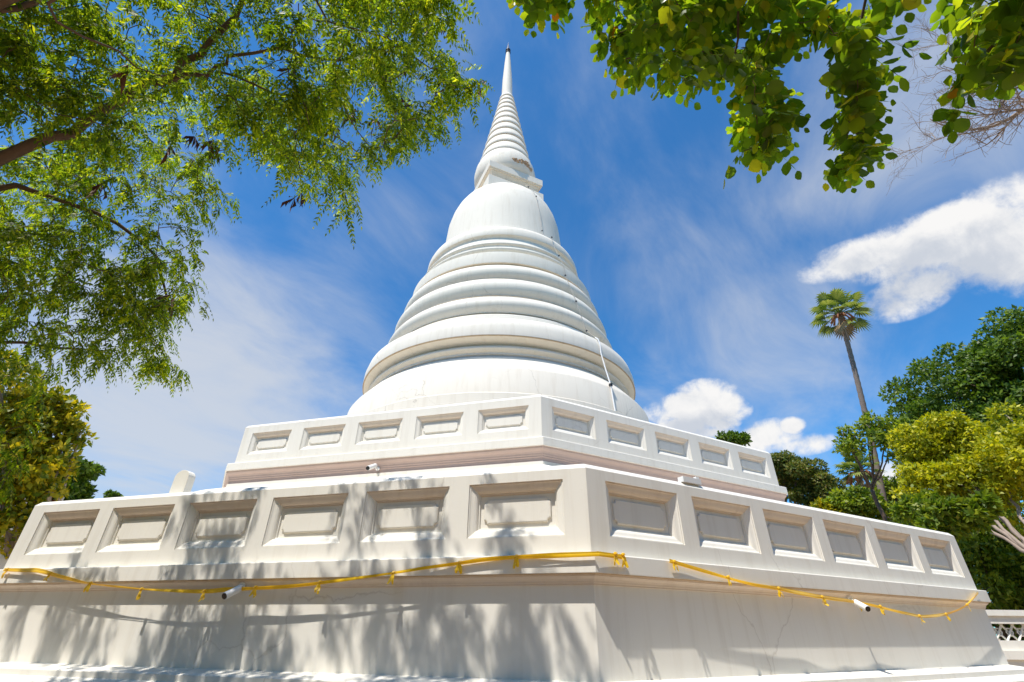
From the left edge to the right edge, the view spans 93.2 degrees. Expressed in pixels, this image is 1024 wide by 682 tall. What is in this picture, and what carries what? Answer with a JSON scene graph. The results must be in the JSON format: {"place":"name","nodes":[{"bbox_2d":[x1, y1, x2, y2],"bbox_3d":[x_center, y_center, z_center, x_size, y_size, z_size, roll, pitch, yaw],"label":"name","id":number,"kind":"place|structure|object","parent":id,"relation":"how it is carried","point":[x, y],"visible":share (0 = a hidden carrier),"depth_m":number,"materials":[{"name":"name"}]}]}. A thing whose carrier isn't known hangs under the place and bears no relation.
{"place":"outdoors","nodes":[
{"label":"outdoors","id":0,"kind":"place"},
{"bbox_2d":[0,0,1023,635],"label":"sky","id":1,"kind":"structure","parent":0,"point":[706,292],"materials":[{"name":"blue"}]},
{"label":"ground","id":2,"kind":"structure","parent":0,"visible":0},
{"bbox_2d":[0,349,98,558],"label":"golden tree","id":3,"kind":"object","parent":2,"relation":"on","point":[48,460],"visible":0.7,"depth_m":14.86,"materials":[{"name":"green plant"}]},
{"bbox_2d":[4,453,105,558],"bbox_3d":[-17.917,7.752,17.649,3.124,7.673,2.534,1,-31,0],"label":"green tree","id":4,"kind":"object","parent":2,"relation":"on","point":[82,487],"visible":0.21,"depth_m":19.17,"materials":[{"name":"green plant"}]},
{"bbox_2d":[102,489,123,497],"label":"treetop","id":5,"kind":"object","parent":2,"relation":"on","point":[110,493],"visible":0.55,"depth_m":45.40,"materials":[{"name":"green plant"}]},
{"bbox_2d":[0,0,494,521],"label":"feathery tree","id":6,"kind":"object","parent":2,"relation":"on","point":[22,42],"visible":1,"depth_m":6.62,"materials":[{"name":"green plant"}]},
{"bbox_2d":[0,44,1023,681],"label":"chedi","id":7,"kind":"structure","parent":2,"relation":"on","point":[494,410],"depth_m":8.18,"materials":[{"name":"white paint"}]},
{"bbox_2d":[169,470,195,492],"bbox_3d":[-6.411,2.784,9.429,0.340,0.500,0.160,-8,-32,14],"label":"round topped post","id":8,"kind":"object","parent":7,"relation":"on","point":[184,480],"visible":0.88,"depth_m":9.38,"materials":[{"name":"white paint"}]},
{"bbox_2d":[222,582,245,599],"bbox_3d":[-4.219,3.802,7.378,0.150,0.262,0.409,-3,-31,6],"label":"security camera","id":9,"kind":"object","parent":7,"relation":"attached to","point":[231,592],"visible":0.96,"depth_m":7.29,"materials":[{"name":"white plastic"}]},
{"bbox_2d":[1,551,628,601],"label":"yellow ribbon","id":10,"kind":"object","parent":7,"relation":"attached to","point":[616,556],"visible":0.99,"depth_m":7.05,"materials":[{"name":"yellow fabric"}]},
{"bbox_2d":[366,463,379,470],"bbox_3d":[-3.281,2.983,11.411,0.112,0.249,0.498,-7,-32,12],"label":"security camera","id":11,"kind":"object","parent":7,"relation":"attached to","point":[371,466],"visible":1,"depth_m":11.36,"materials":[{"name":"white plastic"}]},
{"bbox_2d":[678,476,701,485],"bbox_3d":[2.997,2.345,8.176,0.420,0.135,0.120,17,-35,-25],"label":"junction box","id":12,"kind":"object","parent":7,"relation":"on","point":[690,480],"visible":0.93,"depth_m":8.12,"materials":[{"name":"white plastic"}]},
{"bbox_2d":[669,559,978,624],"bbox_3d":[6.293,4.620,8.641,9.314,0.728,0.088,17,-35,-25],"label":"yellow ribbon","id":13,"kind":"object","parent":7,"relation":"attached to","point":[778,588],"visible":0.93,"depth_m":8.01,"materials":[{"name":"yellow fabric"}]},
{"bbox_2d":[847,596,870,611],"bbox_3d":[6.034,4.575,8.431,0.111,0.262,0.450,1,-31,0],"label":"security camera","id":14,"kind":"object","parent":7,"relation":"attached to","point":[861,605],"visible":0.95,"depth_m":8.34,"materials":[{"name":"white plastic"}]},
{"bbox_2d":[715,430,752,445],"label":"dark treetop","id":15,"kind":"object","parent":2,"relation":"on","point":[742,438],"visible":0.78,"depth_m":48.24,"materials":[{"name":"green plant"}]},
{"bbox_2d":[506,0,1023,192],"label":"round leaf tree","id":16,"kind":"object","parent":2,"relation":"on","point":[989,44],"visible":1,"depth_m":3.67,"materials":[{"name":"green plant"}]},
{"bbox_2d":[770,450,847,506],"bbox_3d":[19.206,12.898,30.446,5.987,12.746,5.116,1,-31,0],"label":"olive tree","id":17,"kind":"object","parent":2,"relation":"on","point":[811,483],"visible":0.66,"depth_m":31.82,"materials":[{"name":"green plant"}]},
{"bbox_2d":[810,496,868,517],"bbox_3d":[18.229,12.537,25.901,3.118,8.523,1.870,-8,-32,15],"label":"golden bush","id":18,"kind":"object","parent":2,"relation":"on","point":[819,505],"visible":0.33,"depth_m":27.48,"materials":[{"name":"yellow plant"}]},
{"bbox_2d":[809,288,890,520],"bbox_3d":[27.120,7.425,34.921,4.820,26.812,5.635,1,-31,0],"label":"fan palm","id":19,"kind":"object","parent":2,"relation":"on","point":[836,298],"visible":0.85,"depth_m":39.77,"materials":[{"name":"green plant"}]},
{"bbox_2d":[832,448,886,489],"bbox_3d":[20.830,11.835,27.401,2.723,11.389,3.417,13,-33,-19],"label":"fan palm","id":20,"kind":"object","parent":2,"relation":"on","point":[850,480],"visible":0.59,"depth_m":29.23,"materials":[{"name":"green plant"}]},
{"bbox_2d":[821,474,913,526],"bbox_3d":[23.782,13.782,31.396,17.422,12.415,6.309,27,-40,-36],"label":"green tree","id":21,"kind":"object","parent":2,"relation":"on","point":[855,499],"visible":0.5,"depth_m":26.75,"materials":[{"name":"green plant"}]},
{"bbox_2d":[831,409,904,521],"bbox_3d":[18.176,8.681,22.527,2.202,11.691,3.495,27,-40,-36],"label":"wispy tree","id":22,"kind":"object","parent":2,"relation":"on","point":[850,443],"visible":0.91,"depth_m":24.59,"materials":[{"name":"green plant"}]},
{"bbox_2d":[889,488,1006,541],"bbox_3d":[13.360,7.084,14.343,2.637,5.901,3.836,1,-31,0],"label":"lime shrub tree","id":23,"kind":"object","parent":2,"relation":"on","point":[957,516],"visible":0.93,"depth_m":14.20,"materials":[{"name":"green plant"}]},
{"bbox_2d":[876,4,1023,188],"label":"bare tree","id":24,"kind":"object","parent":2,"relation":"on","point":[1018,100],"visible":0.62,"depth_m":8.27,"materials":[{"name":"brown plant"}]},
{"bbox_2d":[877,304,1023,634],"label":"rain tree","id":25,"kind":"object","parent":2,"relation":"on","point":[989,369],"visible":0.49,"depth_m":30.72,"materials":[{"name":"green plant"}]},
{"bbox_2d":[885,400,1023,552],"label":"yellow green tree","id":26,"kind":"object","parent":2,"relation":"on","point":[960,454],"visible":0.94,"depth_m":16.96,"materials":[{"name":"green plant"}]},
{"bbox_2d":[895,489,1023,640],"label":"dark bushy tree","id":27,"kind":"object","parent":2,"relation":"on","point":[995,564],"visible":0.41,"depth_m":18.03,"materials":[{"name":"green plant"}]},
{"bbox_2d":[985,610,1023,666],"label":"balustrade","id":28,"kind":"object","parent":2,"relation":"on","point":[1013,651],"visible":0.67,"depth_m":12.84,"materials":[{"name":"white paint"}]}
]}

